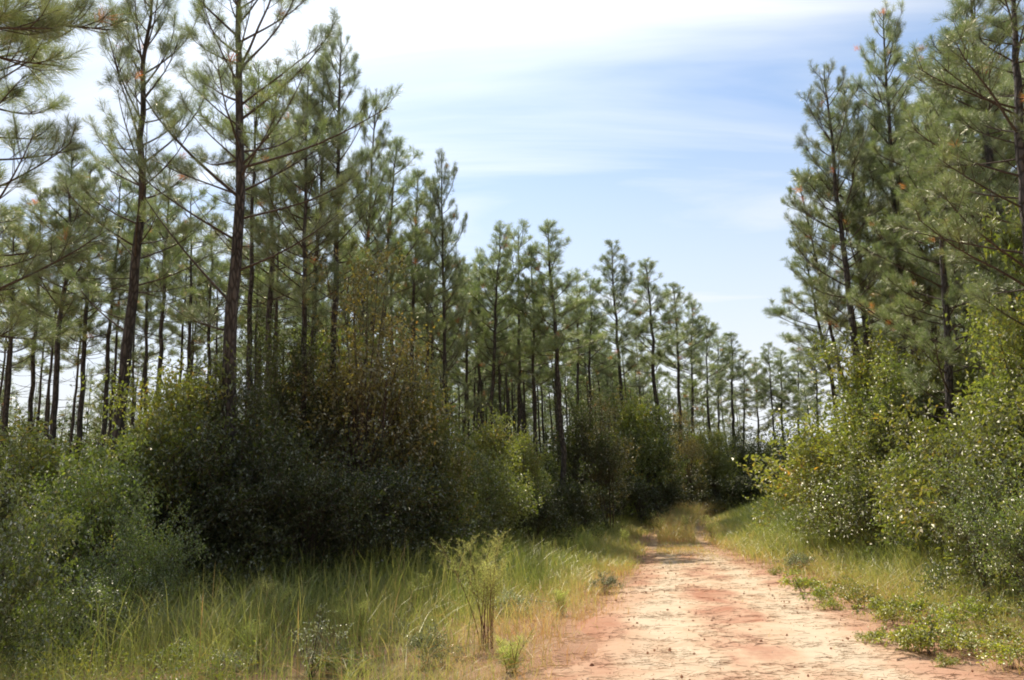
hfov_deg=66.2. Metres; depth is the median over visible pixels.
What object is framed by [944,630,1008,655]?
leafy sprout
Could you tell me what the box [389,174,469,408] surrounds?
pine tree
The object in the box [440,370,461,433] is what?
pine tree
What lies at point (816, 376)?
pine tree
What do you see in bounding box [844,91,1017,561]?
pine tree
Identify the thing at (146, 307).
pine tree
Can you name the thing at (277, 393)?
shrub
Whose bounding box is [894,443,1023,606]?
shrub
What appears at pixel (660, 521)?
feathery weed
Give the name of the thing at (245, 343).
pine tree
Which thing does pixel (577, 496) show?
shrub
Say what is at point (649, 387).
pine tree
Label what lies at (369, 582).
feathery weed
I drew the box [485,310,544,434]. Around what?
pine tree
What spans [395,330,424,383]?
pine tree
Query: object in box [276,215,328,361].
pine tree
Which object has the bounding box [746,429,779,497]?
tree
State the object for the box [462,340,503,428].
pine tree
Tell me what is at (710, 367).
pine tree
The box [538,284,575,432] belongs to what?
pine tree
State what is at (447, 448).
tree
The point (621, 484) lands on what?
tree
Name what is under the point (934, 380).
tree
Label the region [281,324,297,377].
pine tree
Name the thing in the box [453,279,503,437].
pine tree
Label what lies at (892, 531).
shrub
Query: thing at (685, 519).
feathery weed
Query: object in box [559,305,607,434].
pine tree
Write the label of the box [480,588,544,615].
shrub
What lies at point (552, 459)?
understorey bush
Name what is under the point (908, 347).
pine tree
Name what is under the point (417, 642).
shrub
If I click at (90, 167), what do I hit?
pine tree
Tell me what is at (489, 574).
feathery weed
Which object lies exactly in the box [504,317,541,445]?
pine tree
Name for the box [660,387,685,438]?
pine tree
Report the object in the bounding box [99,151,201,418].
pine tree
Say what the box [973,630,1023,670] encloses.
leafy sprout
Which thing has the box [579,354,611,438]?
pine tree
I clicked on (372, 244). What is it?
pine tree
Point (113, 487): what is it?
shrub
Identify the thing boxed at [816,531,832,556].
feathery weed
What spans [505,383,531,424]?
pine tree
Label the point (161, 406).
shrub
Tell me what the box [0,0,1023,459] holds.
sky
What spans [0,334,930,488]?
distant pine wood
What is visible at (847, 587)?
leafy sprout
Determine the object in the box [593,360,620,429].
pine tree
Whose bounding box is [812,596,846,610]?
leafy sprout
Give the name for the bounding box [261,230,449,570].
tree
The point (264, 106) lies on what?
pine tree
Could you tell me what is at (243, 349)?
pine tree
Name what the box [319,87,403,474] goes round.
pine tree
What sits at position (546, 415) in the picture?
pine tree
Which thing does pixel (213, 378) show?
pine tree
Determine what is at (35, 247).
pine tree
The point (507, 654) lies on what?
feathery weed
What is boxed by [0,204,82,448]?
pine tree
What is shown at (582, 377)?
pine tree
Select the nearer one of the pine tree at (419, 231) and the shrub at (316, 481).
the shrub at (316, 481)
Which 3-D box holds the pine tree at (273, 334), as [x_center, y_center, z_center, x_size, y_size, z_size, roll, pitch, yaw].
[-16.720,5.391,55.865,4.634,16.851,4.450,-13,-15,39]
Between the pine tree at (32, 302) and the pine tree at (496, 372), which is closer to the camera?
the pine tree at (32, 302)
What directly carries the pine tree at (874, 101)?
on the ground at (575, 645)
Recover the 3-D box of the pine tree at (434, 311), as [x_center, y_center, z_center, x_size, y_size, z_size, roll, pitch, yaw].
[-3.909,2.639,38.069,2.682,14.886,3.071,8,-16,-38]
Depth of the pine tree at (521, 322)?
47.07 m
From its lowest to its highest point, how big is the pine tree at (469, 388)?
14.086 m
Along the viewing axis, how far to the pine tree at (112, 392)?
36.48 m
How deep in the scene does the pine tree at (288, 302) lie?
36.84 m
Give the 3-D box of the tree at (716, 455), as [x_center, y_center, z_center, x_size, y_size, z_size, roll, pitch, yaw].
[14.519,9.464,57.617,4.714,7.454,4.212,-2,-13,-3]
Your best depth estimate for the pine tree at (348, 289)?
32.64 m
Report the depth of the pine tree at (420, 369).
54.90 m
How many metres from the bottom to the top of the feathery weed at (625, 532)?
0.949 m
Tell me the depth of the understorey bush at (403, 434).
29.03 m
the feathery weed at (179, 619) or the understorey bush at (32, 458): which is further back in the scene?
the understorey bush at (32, 458)
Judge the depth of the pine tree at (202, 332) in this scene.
43.89 m
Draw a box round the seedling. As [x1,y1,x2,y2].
[289,603,352,678]
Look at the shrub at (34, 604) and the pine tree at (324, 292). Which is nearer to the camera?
the shrub at (34, 604)
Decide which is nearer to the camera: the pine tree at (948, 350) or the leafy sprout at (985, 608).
the leafy sprout at (985, 608)
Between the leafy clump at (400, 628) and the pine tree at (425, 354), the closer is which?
the leafy clump at (400, 628)
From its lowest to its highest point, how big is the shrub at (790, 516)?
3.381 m
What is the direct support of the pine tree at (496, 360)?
on the ground at (575, 645)
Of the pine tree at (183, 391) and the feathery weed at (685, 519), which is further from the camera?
the pine tree at (183, 391)
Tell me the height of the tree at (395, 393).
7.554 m
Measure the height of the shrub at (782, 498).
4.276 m
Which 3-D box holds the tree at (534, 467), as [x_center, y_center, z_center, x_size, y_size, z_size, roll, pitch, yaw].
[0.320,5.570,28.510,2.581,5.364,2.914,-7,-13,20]
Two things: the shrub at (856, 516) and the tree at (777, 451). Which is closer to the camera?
the shrub at (856, 516)
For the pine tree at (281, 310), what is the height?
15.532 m
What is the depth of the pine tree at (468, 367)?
40.64 m
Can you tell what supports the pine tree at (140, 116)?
on the ground at (575, 645)
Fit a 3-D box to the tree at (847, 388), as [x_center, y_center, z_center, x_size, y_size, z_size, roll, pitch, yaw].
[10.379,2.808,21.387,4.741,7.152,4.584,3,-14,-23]
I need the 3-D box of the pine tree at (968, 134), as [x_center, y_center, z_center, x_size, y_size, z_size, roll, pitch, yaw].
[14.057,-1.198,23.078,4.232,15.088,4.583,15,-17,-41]
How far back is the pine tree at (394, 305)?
36.43 m
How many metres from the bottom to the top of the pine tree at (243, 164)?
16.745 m
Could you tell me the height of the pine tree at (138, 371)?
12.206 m
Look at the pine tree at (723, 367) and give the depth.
68.32 m
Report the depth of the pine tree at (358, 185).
22.53 m
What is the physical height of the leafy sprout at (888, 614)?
0.440 m
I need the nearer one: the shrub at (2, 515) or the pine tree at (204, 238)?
the shrub at (2, 515)
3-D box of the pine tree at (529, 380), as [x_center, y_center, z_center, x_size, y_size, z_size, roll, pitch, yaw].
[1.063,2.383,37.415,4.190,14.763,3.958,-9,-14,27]
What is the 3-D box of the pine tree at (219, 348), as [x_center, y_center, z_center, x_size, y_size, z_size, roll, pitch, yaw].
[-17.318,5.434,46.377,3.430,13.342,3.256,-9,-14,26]
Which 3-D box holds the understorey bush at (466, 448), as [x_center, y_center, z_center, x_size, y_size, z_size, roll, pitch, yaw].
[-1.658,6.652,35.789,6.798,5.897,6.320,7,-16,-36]
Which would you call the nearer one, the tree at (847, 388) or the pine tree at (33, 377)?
the tree at (847, 388)
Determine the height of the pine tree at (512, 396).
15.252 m
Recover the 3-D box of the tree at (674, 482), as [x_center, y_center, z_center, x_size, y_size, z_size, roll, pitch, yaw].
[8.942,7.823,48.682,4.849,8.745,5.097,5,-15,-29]
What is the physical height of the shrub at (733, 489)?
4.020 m
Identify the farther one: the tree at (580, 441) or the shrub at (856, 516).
the tree at (580, 441)
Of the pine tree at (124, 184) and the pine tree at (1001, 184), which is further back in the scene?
the pine tree at (124, 184)
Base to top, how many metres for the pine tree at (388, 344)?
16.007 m
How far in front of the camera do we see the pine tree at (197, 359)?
52.04 m
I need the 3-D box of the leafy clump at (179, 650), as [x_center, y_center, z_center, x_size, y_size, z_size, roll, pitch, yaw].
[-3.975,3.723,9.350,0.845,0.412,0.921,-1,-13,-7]
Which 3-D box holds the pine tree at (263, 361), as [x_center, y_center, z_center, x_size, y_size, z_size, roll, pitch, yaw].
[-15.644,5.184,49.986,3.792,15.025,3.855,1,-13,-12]
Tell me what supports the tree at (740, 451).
on the ground at (575, 645)
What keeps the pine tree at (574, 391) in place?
on the ground at (575, 645)
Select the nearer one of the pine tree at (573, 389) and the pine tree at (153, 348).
the pine tree at (153, 348)
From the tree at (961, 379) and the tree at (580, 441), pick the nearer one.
the tree at (961, 379)
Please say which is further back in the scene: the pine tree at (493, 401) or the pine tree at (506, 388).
the pine tree at (493, 401)
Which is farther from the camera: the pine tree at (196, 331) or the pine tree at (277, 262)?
the pine tree at (196, 331)
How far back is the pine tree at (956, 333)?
38.20 m
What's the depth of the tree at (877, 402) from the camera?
19.57 m
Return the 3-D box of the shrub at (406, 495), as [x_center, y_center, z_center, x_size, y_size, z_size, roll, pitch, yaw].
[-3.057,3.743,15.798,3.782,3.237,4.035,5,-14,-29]
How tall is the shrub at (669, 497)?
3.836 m
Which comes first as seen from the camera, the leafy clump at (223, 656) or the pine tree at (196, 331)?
the leafy clump at (223, 656)
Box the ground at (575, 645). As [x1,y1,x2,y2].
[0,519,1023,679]
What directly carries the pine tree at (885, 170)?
on the ground at (575, 645)
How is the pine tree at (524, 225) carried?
on the ground at (575, 645)
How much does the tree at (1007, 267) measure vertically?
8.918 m
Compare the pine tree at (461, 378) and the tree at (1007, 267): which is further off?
the pine tree at (461, 378)
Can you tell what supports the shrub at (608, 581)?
on the ground at (575, 645)
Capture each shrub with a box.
[0,427,80,597]
[0,441,134,613]
[0,456,91,679]
[0,560,90,666]
[1,564,159,669]
[25,418,195,626]
[62,472,215,641]
[77,337,247,615]
[84,392,308,609]
[164,437,317,617]
[178,351,321,594]
[199,298,368,577]
[205,413,408,610]
[277,449,452,604]
[299,428,508,576]
[400,419,543,548]
[401,617,465,665]
[449,432,542,555]
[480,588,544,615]
[495,476,583,545]
[523,458,617,542]
[585,569,625,593]
[592,474,676,526]
[610,465,708,520]
[638,460,733,517]
[669,471,763,512]
[717,472,775,502]
[731,362,892,542]
[742,435,887,545]
[760,468,831,526]
[770,547,815,572]
[780,415,942,566]
[826,395,936,557]
[861,383,1022,587]
[863,417,975,578]
[888,362,1023,599]
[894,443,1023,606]
[934,435,1023,622]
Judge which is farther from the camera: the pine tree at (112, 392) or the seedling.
the pine tree at (112, 392)
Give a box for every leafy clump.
[15,646,105,679]
[58,627,138,662]
[132,637,215,666]
[194,646,261,678]
[303,642,372,671]
[368,617,414,641]
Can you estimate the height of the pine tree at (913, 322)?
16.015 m
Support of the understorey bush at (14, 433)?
on the ground at (575, 645)
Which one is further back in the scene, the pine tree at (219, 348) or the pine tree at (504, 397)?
the pine tree at (504, 397)
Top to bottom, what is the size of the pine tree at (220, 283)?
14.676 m
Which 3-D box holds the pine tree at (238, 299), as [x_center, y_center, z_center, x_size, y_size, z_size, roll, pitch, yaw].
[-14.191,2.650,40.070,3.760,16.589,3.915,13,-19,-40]
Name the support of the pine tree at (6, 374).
on the ground at (575, 645)
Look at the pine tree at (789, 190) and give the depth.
27.12 m
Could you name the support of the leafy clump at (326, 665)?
on the ground at (575, 645)
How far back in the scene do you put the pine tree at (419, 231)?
28.59 m
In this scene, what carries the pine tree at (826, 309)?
on the ground at (575, 645)
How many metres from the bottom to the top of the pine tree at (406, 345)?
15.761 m
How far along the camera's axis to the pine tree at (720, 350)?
75.34 m
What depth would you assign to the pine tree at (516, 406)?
65.98 m
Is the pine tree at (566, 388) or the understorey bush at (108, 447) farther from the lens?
the pine tree at (566, 388)
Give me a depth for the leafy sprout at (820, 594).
12.88 m
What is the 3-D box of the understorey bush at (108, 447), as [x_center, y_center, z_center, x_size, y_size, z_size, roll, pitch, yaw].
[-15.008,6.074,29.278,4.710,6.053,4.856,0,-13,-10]
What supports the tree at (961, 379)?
on the ground at (575, 645)
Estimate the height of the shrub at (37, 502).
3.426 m
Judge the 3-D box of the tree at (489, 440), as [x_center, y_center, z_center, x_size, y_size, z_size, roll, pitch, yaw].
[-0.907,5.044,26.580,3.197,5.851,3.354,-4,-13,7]
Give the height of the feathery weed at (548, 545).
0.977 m
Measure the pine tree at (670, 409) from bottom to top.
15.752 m
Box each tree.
[0,0,124,472]
[0,0,142,95]
[0,144,119,458]
[0,186,84,461]
[0,201,34,383]
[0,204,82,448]
[0,271,51,446]
[0,279,36,421]
[13,291,80,452]
[16,254,91,447]
[26,159,162,458]
[26,281,91,439]
[50,282,120,456]
[52,0,215,574]
[55,159,163,559]
[75,230,151,453]
[83,357,130,440]
[94,219,160,387]
[98,186,185,445]
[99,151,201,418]
[102,276,168,428]
[106,0,404,602]
[108,352,160,437]
[110,288,177,427]
[152,217,214,419]
[153,275,221,410]
[155,183,248,450]
[164,210,254,420]
[164,265,223,393]
[165,372,198,430]
[179,345,203,423]
[181,259,255,422]
[189,45,307,483]
[192,325,246,420]
[196,344,242,428]
[202,245,265,394]
[206,229,289,400]
[207,56,345,406]
[236,268,291,409]
[236,294,285,380]
[236,329,262,421]
[236,329,280,416]
[237,260,317,400]
[240,262,292,337]
[241,307,291,400]
[241,322,292,390]
[242,176,312,452]
[244,61,355,587]
[252,276,310,395]
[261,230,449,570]
[263,50,374,528]
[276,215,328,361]
[277,283,398,558]
[278,253,325,395]
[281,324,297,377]
[284,23,390,547]
[289,284,338,352]
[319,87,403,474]
[321,225,377,349]
[322,282,386,355]
[326,301,474,563]
[330,273,384,345]
[333,204,409,437]
[340,135,442,461]
[349,240,406,363]
[357,221,429,423]
[367,230,420,538]
[368,366,489,557]
[375,289,405,409]
[378,276,425,403]
[381,166,470,431]
[383,284,430,413]
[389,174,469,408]
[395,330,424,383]
[397,148,487,521]
[397,303,448,414]
[403,340,437,390]
[408,261,462,411]
[408,304,446,381]
[415,284,459,419]
[419,263,507,444]
[419,368,451,409]
[420,330,452,412]
[422,225,475,411]
[432,263,491,452]
[434,338,461,426]
[438,349,480,441]
[439,365,461,431]
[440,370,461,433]
[447,220,532,450]
[450,253,516,450]
[452,402,530,547]
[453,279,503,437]
[456,340,509,443]
[457,327,496,446]
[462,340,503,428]
[471,294,535,458]
[472,218,554,453]
[473,269,529,453]
[474,265,548,453]
[480,366,510,450]
[483,244,578,512]
[483,420,552,549]
[484,371,527,458]
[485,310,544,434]
[487,316,538,434]
[489,361,513,439]
[501,374,532,427]
[503,315,549,440]
[504,217,608,504]
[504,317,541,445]
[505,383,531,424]
[512,277,553,470]
[521,382,536,446]
[525,267,599,477]
[525,304,561,456]
[525,366,549,448]
[528,362,564,456]
[529,385,555,444]
[530,384,636,530]
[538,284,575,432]
[539,340,588,424]
[541,322,574,436]
[544,267,620,482]
[550,277,627,512]
[550,357,585,430]
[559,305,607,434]
[562,374,592,416]
[564,304,603,447]
[566,379,598,422]
[569,379,643,531]
[576,320,618,474]
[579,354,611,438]
[580,239,657,518]
[592,331,618,480]
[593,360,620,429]
[597,349,624,432]
[599,383,689,525]
[605,257,690,513]
[612,334,663,411]
[618,397,690,521]
[626,354,659,401]
[630,360,657,415]
[640,364,671,405]
[645,281,720,506]
[656,298,720,472]
[660,387,677,440]
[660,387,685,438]
[661,406,718,505]
[666,318,739,440]
[678,374,702,430]
[681,375,705,429]
[684,417,742,512]
[688,388,716,433]
[699,331,765,503]
[699,332,741,446]
[700,398,717,449]
[702,378,739,452]
[714,422,766,506]
[724,351,773,446]
[730,356,787,449]
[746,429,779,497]
[752,348,814,453]
[755,341,794,447]
[756,437,789,471]
[761,242,877,423]
[768,354,824,445]
[780,167,863,416]
[784,58,925,461]
[784,79,914,406]
[789,343,850,426]
[796,318,962,553]
[813,75,961,362]
[816,163,916,375]
[834,346,962,545]
[836,0,948,361]
[837,149,959,383]
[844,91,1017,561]
[848,310,892,374]
[861,0,1023,367]
[862,144,985,374]
[873,317,940,355]
[873,323,928,374]
[874,18,1022,376]
[877,310,1000,550]
[879,244,942,357]
[879,260,923,354]
[884,0,1023,596]
[900,203,961,374]
[904,36,1009,372]
[920,63,1018,354]
[920,244,962,375]
[925,326,1007,438]
[935,277,1023,594]
[936,104,1021,313]
[943,28,1023,415]
[956,187,1023,402]
[969,116,1018,300]
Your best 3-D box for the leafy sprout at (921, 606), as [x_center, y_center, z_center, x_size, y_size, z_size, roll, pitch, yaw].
[5.500,3.684,10.720,0.802,0.455,0.640,4,-14,-25]
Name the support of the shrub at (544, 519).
on the ground at (575, 645)
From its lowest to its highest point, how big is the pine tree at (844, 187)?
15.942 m
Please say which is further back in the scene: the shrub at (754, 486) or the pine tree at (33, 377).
the shrub at (754, 486)
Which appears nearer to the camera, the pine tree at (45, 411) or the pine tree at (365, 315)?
the pine tree at (365, 315)
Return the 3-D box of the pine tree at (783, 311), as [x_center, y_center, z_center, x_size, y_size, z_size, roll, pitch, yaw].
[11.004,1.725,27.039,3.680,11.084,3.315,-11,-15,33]
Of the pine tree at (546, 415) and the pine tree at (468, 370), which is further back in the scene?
the pine tree at (546, 415)
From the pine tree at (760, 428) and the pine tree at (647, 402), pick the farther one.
the pine tree at (760, 428)
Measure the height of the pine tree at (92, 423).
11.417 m
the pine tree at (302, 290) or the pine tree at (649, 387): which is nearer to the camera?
the pine tree at (302, 290)
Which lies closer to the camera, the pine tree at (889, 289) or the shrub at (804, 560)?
the shrub at (804, 560)
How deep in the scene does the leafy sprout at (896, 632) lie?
8.46 m
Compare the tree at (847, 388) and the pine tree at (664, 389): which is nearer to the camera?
the tree at (847, 388)
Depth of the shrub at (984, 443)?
12.30 m
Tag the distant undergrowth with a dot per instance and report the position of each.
(760, 451)
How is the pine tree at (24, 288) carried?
on the ground at (575, 645)
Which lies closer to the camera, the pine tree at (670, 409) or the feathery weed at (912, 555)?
the feathery weed at (912, 555)
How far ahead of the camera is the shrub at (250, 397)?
16.26 m
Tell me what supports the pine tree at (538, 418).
on the ground at (575, 645)
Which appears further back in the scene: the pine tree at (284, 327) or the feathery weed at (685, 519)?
the pine tree at (284, 327)
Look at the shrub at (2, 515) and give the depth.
14.03 m
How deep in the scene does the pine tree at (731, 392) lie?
72.47 m
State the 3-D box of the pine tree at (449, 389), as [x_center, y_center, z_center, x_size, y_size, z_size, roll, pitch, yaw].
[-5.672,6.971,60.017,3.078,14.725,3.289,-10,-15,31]
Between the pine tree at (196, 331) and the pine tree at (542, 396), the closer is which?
the pine tree at (196, 331)
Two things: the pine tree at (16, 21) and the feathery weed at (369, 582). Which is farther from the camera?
the feathery weed at (369, 582)
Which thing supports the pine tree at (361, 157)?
on the ground at (575, 645)
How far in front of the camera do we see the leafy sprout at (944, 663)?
7.51 m
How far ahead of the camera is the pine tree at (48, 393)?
36.96 m
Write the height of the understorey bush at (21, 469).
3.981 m
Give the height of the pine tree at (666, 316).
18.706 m
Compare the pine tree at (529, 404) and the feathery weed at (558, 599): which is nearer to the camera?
the feathery weed at (558, 599)
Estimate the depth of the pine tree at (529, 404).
76.21 m
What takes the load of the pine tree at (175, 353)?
on the ground at (575, 645)
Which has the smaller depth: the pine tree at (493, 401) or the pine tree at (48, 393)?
the pine tree at (48, 393)
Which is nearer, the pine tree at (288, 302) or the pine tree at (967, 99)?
the pine tree at (967, 99)
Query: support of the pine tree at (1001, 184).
on the ground at (575, 645)
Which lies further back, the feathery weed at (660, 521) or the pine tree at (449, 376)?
the pine tree at (449, 376)
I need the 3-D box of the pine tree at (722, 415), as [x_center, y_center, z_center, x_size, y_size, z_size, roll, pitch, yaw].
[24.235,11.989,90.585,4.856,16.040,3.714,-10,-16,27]
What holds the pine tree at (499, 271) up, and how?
on the ground at (575, 645)
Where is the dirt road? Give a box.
[543,525,1004,679]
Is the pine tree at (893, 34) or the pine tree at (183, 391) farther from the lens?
the pine tree at (183, 391)
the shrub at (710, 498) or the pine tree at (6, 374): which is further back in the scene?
the shrub at (710, 498)
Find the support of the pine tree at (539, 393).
on the ground at (575, 645)
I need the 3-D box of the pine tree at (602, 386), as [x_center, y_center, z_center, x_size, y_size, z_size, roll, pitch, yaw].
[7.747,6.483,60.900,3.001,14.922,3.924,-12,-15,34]
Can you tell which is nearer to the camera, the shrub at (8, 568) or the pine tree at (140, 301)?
the shrub at (8, 568)
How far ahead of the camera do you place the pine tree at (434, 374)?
50.91 m
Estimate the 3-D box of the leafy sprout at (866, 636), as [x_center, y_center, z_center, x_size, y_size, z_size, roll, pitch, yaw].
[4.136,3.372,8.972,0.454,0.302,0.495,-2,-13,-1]
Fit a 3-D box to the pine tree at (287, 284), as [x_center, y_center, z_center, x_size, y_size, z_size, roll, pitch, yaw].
[-7.910,-1.273,25.890,4.560,18.024,4.867,3,-14,-23]
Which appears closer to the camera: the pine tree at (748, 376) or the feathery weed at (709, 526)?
the feathery weed at (709, 526)
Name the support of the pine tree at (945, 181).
on the ground at (575, 645)
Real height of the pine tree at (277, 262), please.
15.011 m
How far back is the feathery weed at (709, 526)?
35.02 m
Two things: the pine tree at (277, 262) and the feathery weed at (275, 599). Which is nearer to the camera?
the feathery weed at (275, 599)
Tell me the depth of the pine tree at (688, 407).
81.30 m
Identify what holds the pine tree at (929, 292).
on the ground at (575, 645)
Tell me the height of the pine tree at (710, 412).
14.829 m
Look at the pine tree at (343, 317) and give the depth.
37.39 m
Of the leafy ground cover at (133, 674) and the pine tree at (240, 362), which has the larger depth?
the pine tree at (240, 362)
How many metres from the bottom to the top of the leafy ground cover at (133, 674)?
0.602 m
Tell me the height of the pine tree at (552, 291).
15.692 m
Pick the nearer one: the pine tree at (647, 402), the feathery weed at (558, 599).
the feathery weed at (558, 599)
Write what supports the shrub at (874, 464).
on the ground at (575, 645)
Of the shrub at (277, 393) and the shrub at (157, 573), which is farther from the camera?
the shrub at (277, 393)
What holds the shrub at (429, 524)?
on the ground at (575, 645)
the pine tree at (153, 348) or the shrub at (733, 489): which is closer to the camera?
the pine tree at (153, 348)
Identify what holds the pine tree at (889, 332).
on the ground at (575, 645)
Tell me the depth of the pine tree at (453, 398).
62.19 m
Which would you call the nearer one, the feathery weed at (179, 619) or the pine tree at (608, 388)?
the feathery weed at (179, 619)
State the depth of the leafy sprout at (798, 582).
14.51 m
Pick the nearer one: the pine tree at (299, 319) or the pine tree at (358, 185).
the pine tree at (358, 185)
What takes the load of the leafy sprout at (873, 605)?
on the ground at (575, 645)
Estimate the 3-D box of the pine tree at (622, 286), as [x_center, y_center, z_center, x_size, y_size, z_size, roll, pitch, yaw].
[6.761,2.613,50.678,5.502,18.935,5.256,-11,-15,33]
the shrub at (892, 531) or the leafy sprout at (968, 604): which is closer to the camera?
the leafy sprout at (968, 604)
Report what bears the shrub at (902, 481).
on the ground at (575, 645)
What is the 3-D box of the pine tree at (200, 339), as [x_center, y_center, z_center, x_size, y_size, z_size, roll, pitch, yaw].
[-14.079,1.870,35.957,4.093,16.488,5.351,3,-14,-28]
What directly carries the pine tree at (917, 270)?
on the ground at (575, 645)
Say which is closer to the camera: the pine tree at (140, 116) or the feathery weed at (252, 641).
the feathery weed at (252, 641)
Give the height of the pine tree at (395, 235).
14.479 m
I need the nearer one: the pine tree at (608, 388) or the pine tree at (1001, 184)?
the pine tree at (1001, 184)
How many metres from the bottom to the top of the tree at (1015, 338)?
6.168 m
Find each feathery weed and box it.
[133,613,162,650]
[170,603,191,635]
[206,606,229,649]
[235,618,272,664]
[254,574,316,639]
[333,598,371,645]
[357,567,380,602]
[401,570,433,623]
[431,529,513,648]
[493,626,535,673]
[542,540,555,559]
[551,589,569,615]
[617,528,628,546]
[651,513,664,530]
[680,509,689,527]
[699,514,722,538]
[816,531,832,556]
[898,545,924,571]
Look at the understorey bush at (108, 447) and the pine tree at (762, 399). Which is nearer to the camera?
the understorey bush at (108, 447)
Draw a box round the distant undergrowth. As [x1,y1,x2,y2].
[0,384,828,532]
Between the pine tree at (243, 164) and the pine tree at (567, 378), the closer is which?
the pine tree at (243, 164)
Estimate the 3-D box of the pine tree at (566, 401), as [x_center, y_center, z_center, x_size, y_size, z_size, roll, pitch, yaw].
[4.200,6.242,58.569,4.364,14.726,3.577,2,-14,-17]
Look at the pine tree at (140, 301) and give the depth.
35.95 m
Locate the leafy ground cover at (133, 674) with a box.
[0,546,1023,679]
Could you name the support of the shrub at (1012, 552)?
on the ground at (575, 645)
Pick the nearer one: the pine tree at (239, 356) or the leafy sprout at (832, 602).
the leafy sprout at (832, 602)
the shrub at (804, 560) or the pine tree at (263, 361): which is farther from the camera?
the pine tree at (263, 361)
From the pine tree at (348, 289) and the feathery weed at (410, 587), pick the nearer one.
the feathery weed at (410, 587)
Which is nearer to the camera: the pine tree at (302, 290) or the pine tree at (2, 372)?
the pine tree at (302, 290)
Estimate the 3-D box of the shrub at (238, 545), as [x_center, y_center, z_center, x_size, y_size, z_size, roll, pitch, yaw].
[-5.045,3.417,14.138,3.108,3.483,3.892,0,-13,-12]
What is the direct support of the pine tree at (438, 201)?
on the ground at (575, 645)
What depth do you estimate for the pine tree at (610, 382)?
70.52 m
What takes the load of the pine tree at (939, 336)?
on the ground at (575, 645)
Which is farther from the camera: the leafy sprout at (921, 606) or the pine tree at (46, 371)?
the pine tree at (46, 371)
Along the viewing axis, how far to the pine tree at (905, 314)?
33.67 m
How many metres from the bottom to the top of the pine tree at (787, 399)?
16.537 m
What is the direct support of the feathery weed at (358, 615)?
on the ground at (575, 645)
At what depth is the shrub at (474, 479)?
22.31 m
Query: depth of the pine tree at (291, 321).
38.42 m
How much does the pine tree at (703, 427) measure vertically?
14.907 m
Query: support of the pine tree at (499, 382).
on the ground at (575, 645)
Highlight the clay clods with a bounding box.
[582,563,973,679]
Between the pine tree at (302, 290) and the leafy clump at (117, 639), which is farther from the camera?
the pine tree at (302, 290)
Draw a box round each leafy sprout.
[765,566,781,574]
[778,569,831,591]
[788,565,805,575]
[797,582,842,602]
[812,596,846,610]
[823,574,864,595]
[834,582,888,608]
[849,594,904,618]
[852,623,892,643]
[870,595,923,625]
[871,620,933,650]
[883,608,978,659]
[885,592,949,622]
[919,614,982,649]
[930,595,996,630]
[930,652,966,667]
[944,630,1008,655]
[948,593,1023,624]
[973,619,1023,645]
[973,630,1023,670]
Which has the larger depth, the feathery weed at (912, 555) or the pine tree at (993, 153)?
the pine tree at (993, 153)
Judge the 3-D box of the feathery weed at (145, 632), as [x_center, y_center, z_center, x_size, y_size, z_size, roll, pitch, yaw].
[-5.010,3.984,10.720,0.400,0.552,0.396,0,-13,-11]
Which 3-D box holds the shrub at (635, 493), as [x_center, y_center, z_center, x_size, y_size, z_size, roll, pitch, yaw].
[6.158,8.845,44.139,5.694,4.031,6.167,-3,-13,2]
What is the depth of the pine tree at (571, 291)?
45.24 m
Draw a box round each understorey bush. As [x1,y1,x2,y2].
[0,400,138,563]
[0,422,94,555]
[0,424,44,478]
[0,459,38,495]
[81,424,144,546]
[367,417,450,512]
[443,428,533,524]
[514,438,601,504]
[531,467,558,492]
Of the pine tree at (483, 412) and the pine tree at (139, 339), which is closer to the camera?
the pine tree at (139, 339)
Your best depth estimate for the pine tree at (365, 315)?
35.09 m
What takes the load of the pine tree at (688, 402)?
on the ground at (575, 645)
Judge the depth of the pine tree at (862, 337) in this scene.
47.08 m
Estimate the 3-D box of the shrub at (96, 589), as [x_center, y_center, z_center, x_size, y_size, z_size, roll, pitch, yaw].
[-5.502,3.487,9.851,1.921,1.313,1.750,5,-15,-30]
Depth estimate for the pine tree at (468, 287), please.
36.34 m
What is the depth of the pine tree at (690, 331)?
59.15 m
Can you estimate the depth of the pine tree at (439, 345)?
47.79 m
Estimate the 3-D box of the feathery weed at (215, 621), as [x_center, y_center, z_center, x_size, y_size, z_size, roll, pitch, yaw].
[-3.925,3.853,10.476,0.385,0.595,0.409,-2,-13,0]
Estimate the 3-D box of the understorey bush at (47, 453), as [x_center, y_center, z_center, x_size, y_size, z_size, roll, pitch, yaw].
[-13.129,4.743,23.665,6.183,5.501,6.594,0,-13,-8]
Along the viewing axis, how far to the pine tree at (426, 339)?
45.45 m
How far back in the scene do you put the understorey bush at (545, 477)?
41.83 m
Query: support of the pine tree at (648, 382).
on the ground at (575, 645)
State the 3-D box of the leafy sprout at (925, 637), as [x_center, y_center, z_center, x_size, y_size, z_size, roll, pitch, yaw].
[4.368,3.102,8.210,0.843,0.550,0.819,-9,-14,27]
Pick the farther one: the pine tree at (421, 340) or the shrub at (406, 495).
the pine tree at (421, 340)
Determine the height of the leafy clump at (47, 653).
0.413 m
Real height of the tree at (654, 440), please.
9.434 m
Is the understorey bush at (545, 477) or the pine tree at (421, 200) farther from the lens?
the understorey bush at (545, 477)
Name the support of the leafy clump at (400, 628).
on the ground at (575, 645)

